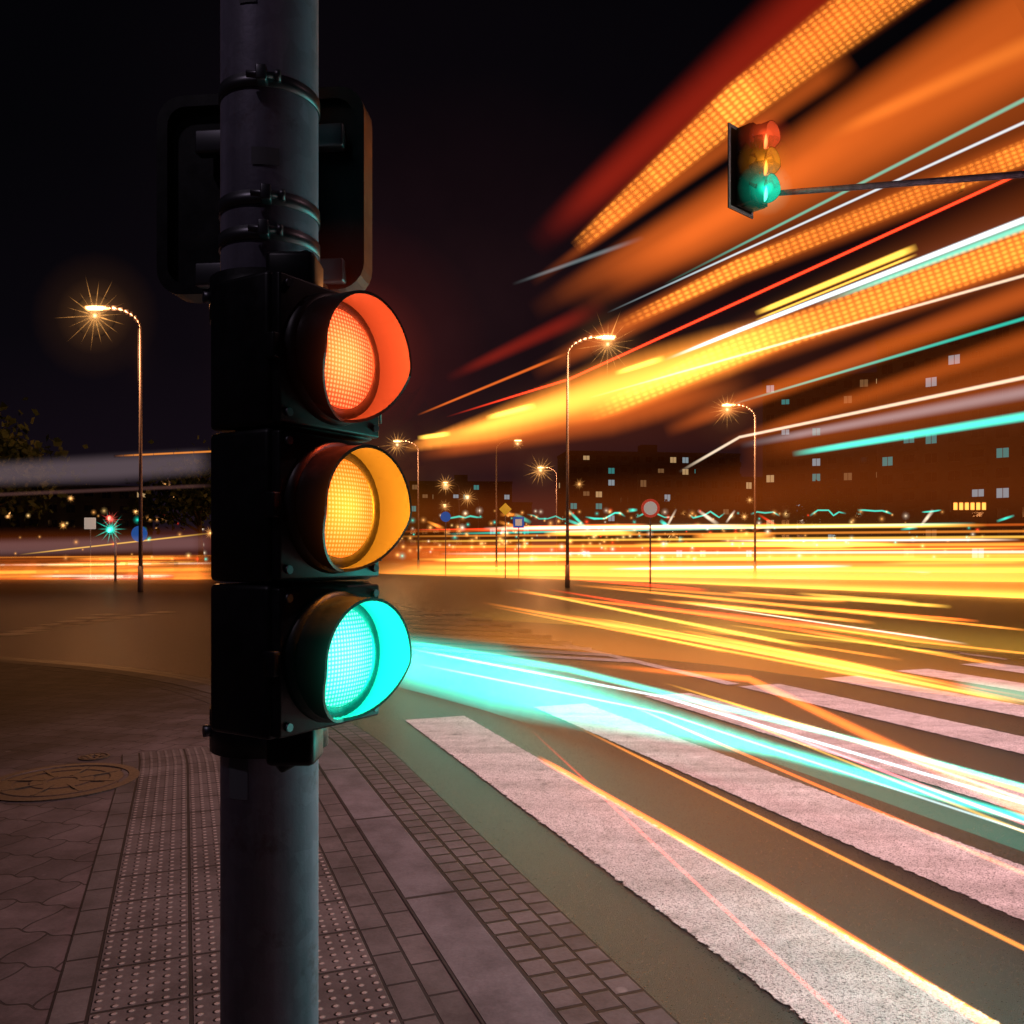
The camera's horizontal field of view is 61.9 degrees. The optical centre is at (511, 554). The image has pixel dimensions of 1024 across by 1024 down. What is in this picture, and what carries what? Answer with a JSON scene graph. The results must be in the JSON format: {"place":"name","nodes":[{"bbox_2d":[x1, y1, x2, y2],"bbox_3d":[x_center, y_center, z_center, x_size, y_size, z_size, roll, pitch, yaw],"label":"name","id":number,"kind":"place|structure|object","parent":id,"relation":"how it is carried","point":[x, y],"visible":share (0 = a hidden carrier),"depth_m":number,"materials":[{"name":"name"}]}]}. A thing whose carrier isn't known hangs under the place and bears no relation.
{"place":"outdoors","nodes":[
{"label":"outdoors","id":0,"kind":"place"},
{"bbox_2d":[131,526,146,541],"bbox_3d":[-14.847,0.074,34.030,0.640,2.451,0.080,0,0,0],"label":"round blue sign","id":1,"kind":"object","parent":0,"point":[135,533],"visible":0.59,"depth_m":33.99,"materials":[{"name":"metal"}]},
{"bbox_2d":[409,475,512,501],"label":"block","id":2,"kind":"structure","parent":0,"point":[483,491],"depth_m":251.05,"materials":[{"name":"brown"}]},
{"bbox_2d":[0,555,1023,1023],"bbox_3d":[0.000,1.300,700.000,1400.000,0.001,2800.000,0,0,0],"label":"asphalt ground","id":3,"kind":"structure","parent":0,"point":[700,617],"depth_m":7.77,"materials":[{"name":"grey asphalt"}]},
{"bbox_2d":[0,397,87,522],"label":"tree","id":4,"kind":"object","parent":3,"relation":"on","point":[16,468],"visible":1,"depth_m":43.63,"materials":[{"name":"green plant"}]},
{"bbox_2d":[0,412,101,539],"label":"tree","id":5,"kind":"object","parent":3,"relation":"on","point":[40,511],"visible":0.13,"depth_m":53.01,"materials":[{"name":"green plant"}]},
{"bbox_2d":[0,484,152,561],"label":"block","id":6,"kind":"structure","parent":3,"relation":"on","point":[66,538],"depth_m":160.45,"materials":[{"name":"grey"}]},
{"bbox_2d":[84,518,95,578],"bbox_3d":[-22.250,-0.325,45.028,0.600,3.250,0.084,0,0,0],"label":"sign plate","id":7,"kind":"object","parent":3,"relation":"on","point":[90,523],"visible":1,"depth_m":44.99,"materials":[{"name":"metal"}]},
{"bbox_2d":[106,515,116,580],"bbox_3d":[-19.676,-0.334,41.922,0.427,3.268,0.405,0,0,0],"label":"signal","id":8,"kind":"object","parent":3,"relation":"on","point":[111,524],"visible":0.96,"depth_m":41.95,"materials":[{"name":"metal"}]},
{"bbox_2d":[84,303,143,591],"bbox_3d":[-13.892,-3.725,29.821,2.025,10.050,0.320,0,0,0],"label":"street lamp","id":9,"kind":"object","parent":3,"relation":"on","point":[95,306],"visible":1,"depth_m":29.78,"materials":[{"name":"metal"}]},
{"bbox_2d":[118,436,210,571],"bbox_3d":[-24.828,-3.771,65.296,11.447,10.160,10.540,0,0,-9],"label":"tree","id":10,"kind":"object","parent":3,"relation":"on","point":[195,493],"visible":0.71,"depth_m":64.36,"materials":[{"name":"green plant"}]},
{"bbox_2d":[0,656,679,1023],"bbox_3d":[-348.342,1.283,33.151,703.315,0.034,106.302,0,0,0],"label":"pavement corner","id":11,"kind":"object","parent":3,"relation":"on","point":[110,906],"visible":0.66,"depth_m":3.20,"materials":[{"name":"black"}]},
{"bbox_2d":[0,763,139,801],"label":"manhole cover","id":12,"kind":"object","parent":11,"relation":"on","point":[49,784],"visible":1,"depth_m":4.75,"materials":[{"name":"metal"}]},
{"bbox_2d":[78,753,109,760],"bbox_3d":[-2.620,1.266,5.350,0.180,0.008,0.180,0,0,0],"label":"valve box cover","id":13,"kind":"object","parent":11,"relation":"on","point":[92,756],"visible":1,"depth_m":5.34,"materials":[{"name":"metal"}]},
{"bbox_2d":[218,0,319,1023],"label":"signal pole","id":14,"kind":"object","parent":11,"relation":"on","point":[268,99],"visible":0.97,"depth_m":0.98,"materials":[{"name":"grey metal"}]},
{"bbox_2d":[157,86,371,302],"bbox_3d":[-0.334,-0.481,1.140,0.285,0.266,0.060,0,0,6],"label":"sign plate","id":15,"kind":"object","parent":14,"relation":"attached to","point":[188,184],"visible":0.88,"depth_m":1.14,"materials":[{"name":"black metal"}]},
{"bbox_2d":[202,250,411,772],"bbox_3d":[-0.250,-0.047,0.935,0.181,0.554,0.341,0,0,-36],"label":"signal head","id":16,"kind":"object","parent":14,"relation":"attached to","point":[311,507],"visible":1,"depth_m":0.83},
{"bbox_2d":[393,439,419,571],"bbox_3d":[-8.022,-3.725,64.784,2.025,10.050,0.320,0,0,0],"label":"street lamp","id":17,"kind":"object","parent":3,"relation":"on","point":[418,560],"visible":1,"depth_m":64.73,"materials":[{"name":"metal"}]},
{"bbox_2d":[441,512,450,574],"bbox_3d":[-4.278,-0.737,55.030,0.660,4.074,0.080,0,0,0],"label":"round sign","id":18,"kind":"object","parent":3,"relation":"on","point":[445,517],"visible":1,"depth_m":54.99,"materials":[{"name":"metal"}]},
{"bbox_2d":[443,481,459,565],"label":"street lamp","id":19,"kind":"object","parent":3,"relation":"on","point":[459,531],"visible":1,"depth_m":101.52,"materials":[{"name":"metal"}]},
{"bbox_2d":[382,494,532,559],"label":"block","id":20,"kind":"structure","parent":3,"relation":"on","point":[431,535],"depth_m":213.11,"materials":[{"name":"brown"}]},
{"bbox_2d":[465,495,478,563],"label":"street lamp","id":21,"kind":"object","parent":3,"relation":"on","point":[478,527],"visible":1,"depth_m":125.20,"materials":[{"name":"metal"}]},
{"bbox_2d":[499,503,510,577],"bbox_3d":[-0.373,-0.803,48.030,0.690,4.205,0.080,0,0,0],"label":"priority sign","id":22,"kind":"object","parent":3,"relation":"on","point":[505,509],"visible":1,"depth_m":47.99,"materials":[{"name":"metal"}]},
{"bbox_2d":[495,438,521,571],"bbox_3d":[-0.259,-3.725,64.231,2.025,10.050,0.320,0,0,0],"label":"street lamp","id":23,"kind":"object","parent":3,"relation":"on","point":[496,560],"visible":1,"depth_m":64.17,"materials":[{"name":"metal"}]},
{"bbox_2d":[0,602,1023,1023],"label":"road markings","id":24,"kind":"object","parent":3,"relation":"on","point":[804,964],"visible":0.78,"depth_m":4.16,"materials":[{"name":"paint"}]},
{"bbox_2d":[513,517,523,577],"bbox_3d":[0.373,-0.412,48.028,0.620,3.423,0.085,0,0,0],"label":"crossing sign","id":25,"kind":"object","parent":3,"relation":"on","point":[518,522],"visible":1,"depth_m":47.99,"materials":[{"name":"metal"}]},
{"bbox_2d":[537,466,557,567],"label":"street lamp","id":26,"kind":"object","parent":3,"relation":"on","point":[556,512],"visible":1,"depth_m":84.39,"materials":[{"name":"metal"}]},
{"bbox_2d":[565,333,615,587],"bbox_3d":[3.111,-3.725,33.851,2.025,10.050,0.320,0,0,0],"label":"street lamp","id":27,"kind":"object","parent":3,"relation":"on","point":[602,336],"visible":1,"depth_m":33.80,"materials":[{"name":"metal"}]},
{"bbox_2d":[557,445,740,559],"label":"block","id":28,"kind":"structure","parent":3,"relation":"on","point":[594,476],"depth_m":201.43,"materials":[{"name":"brown"}]},
{"bbox_2d":[641,499,659,591],"bbox_3d":[4.867,-0.332,30.029,0.660,3.263,0.083,0,0,0],"label":"no entry sign","id":29,"kind":"object","parent":3,"relation":"on","point":[650,508],"visible":1,"depth_m":29.99,"materials":[{"name":"metal"}]},
{"bbox_2d":[628,493,705,563],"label":"tree","id":30,"kind":"object","parent":3,"relation":"on","point":[664,523],"visible":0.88,"depth_m":118.61,"materials":[{"name":"green plant"}]},
{"bbox_2d":[616,467,762,560],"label":"block","id":31,"kind":"structure","parent":3,"relation":"on","point":[726,519],"depth_m":173.51,"materials":[{"name":"brown"}]},
{"bbox_2d":[721,402,756,576],"bbox_3d":[13.076,-3.725,49.118,2.025,10.050,0.320,0,0,0],"label":"street lamp","id":32,"kind":"object","parent":3,"relation":"on","point":[754,562],"visible":0.97,"depth_m":49.07,"materials":[{"name":"metal"}]},
{"bbox_2d":[762,368,876,561],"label":"block","id":33,"kind":"structure","parent":3,"relation":"on","point":[821,427],"depth_m":156.82,"materials":[{"name":"brown"}]},
{"bbox_2d":[776,479,876,564],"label":"tree","id":34,"kind":"object","parent":3,"relation":"on","point":[826,514],"visible":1,"depth_m":108.47,"materials":[{"name":"green plant"}]},
{"bbox_2d":[728,120,1023,218],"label":"signal mast arm","id":35,"kind":"object","parent":3,"relation":"on","point":[754,163],"visible":1,"depth_m":9.32},
{"bbox_2d":[875,316,1023,563],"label":"block","id":36,"kind":"structure","parent":3,"relation":"on","point":[950,414],"depth_m":123.64,"materials":[{"name":"brown"}]},
{"bbox_2d":[950,501,987,511],"bbox_3d":[32.133,-3.400,59.987,2.600,0.800,0.175,0,0,0],"label":"lit shop sign","id":37,"kind":"object","parent":36,"relation":"attached to","point":[968,506],"visible":1,"depth_m":59.92,"materials":[{"name":"yellow plastic"}]},
{"bbox_2d":[0,0,1023,554],"label":"sky","id":38,"kind":"structure","parent":0,"point":[548,176],"materials":[{"name":"black"}]}
]}

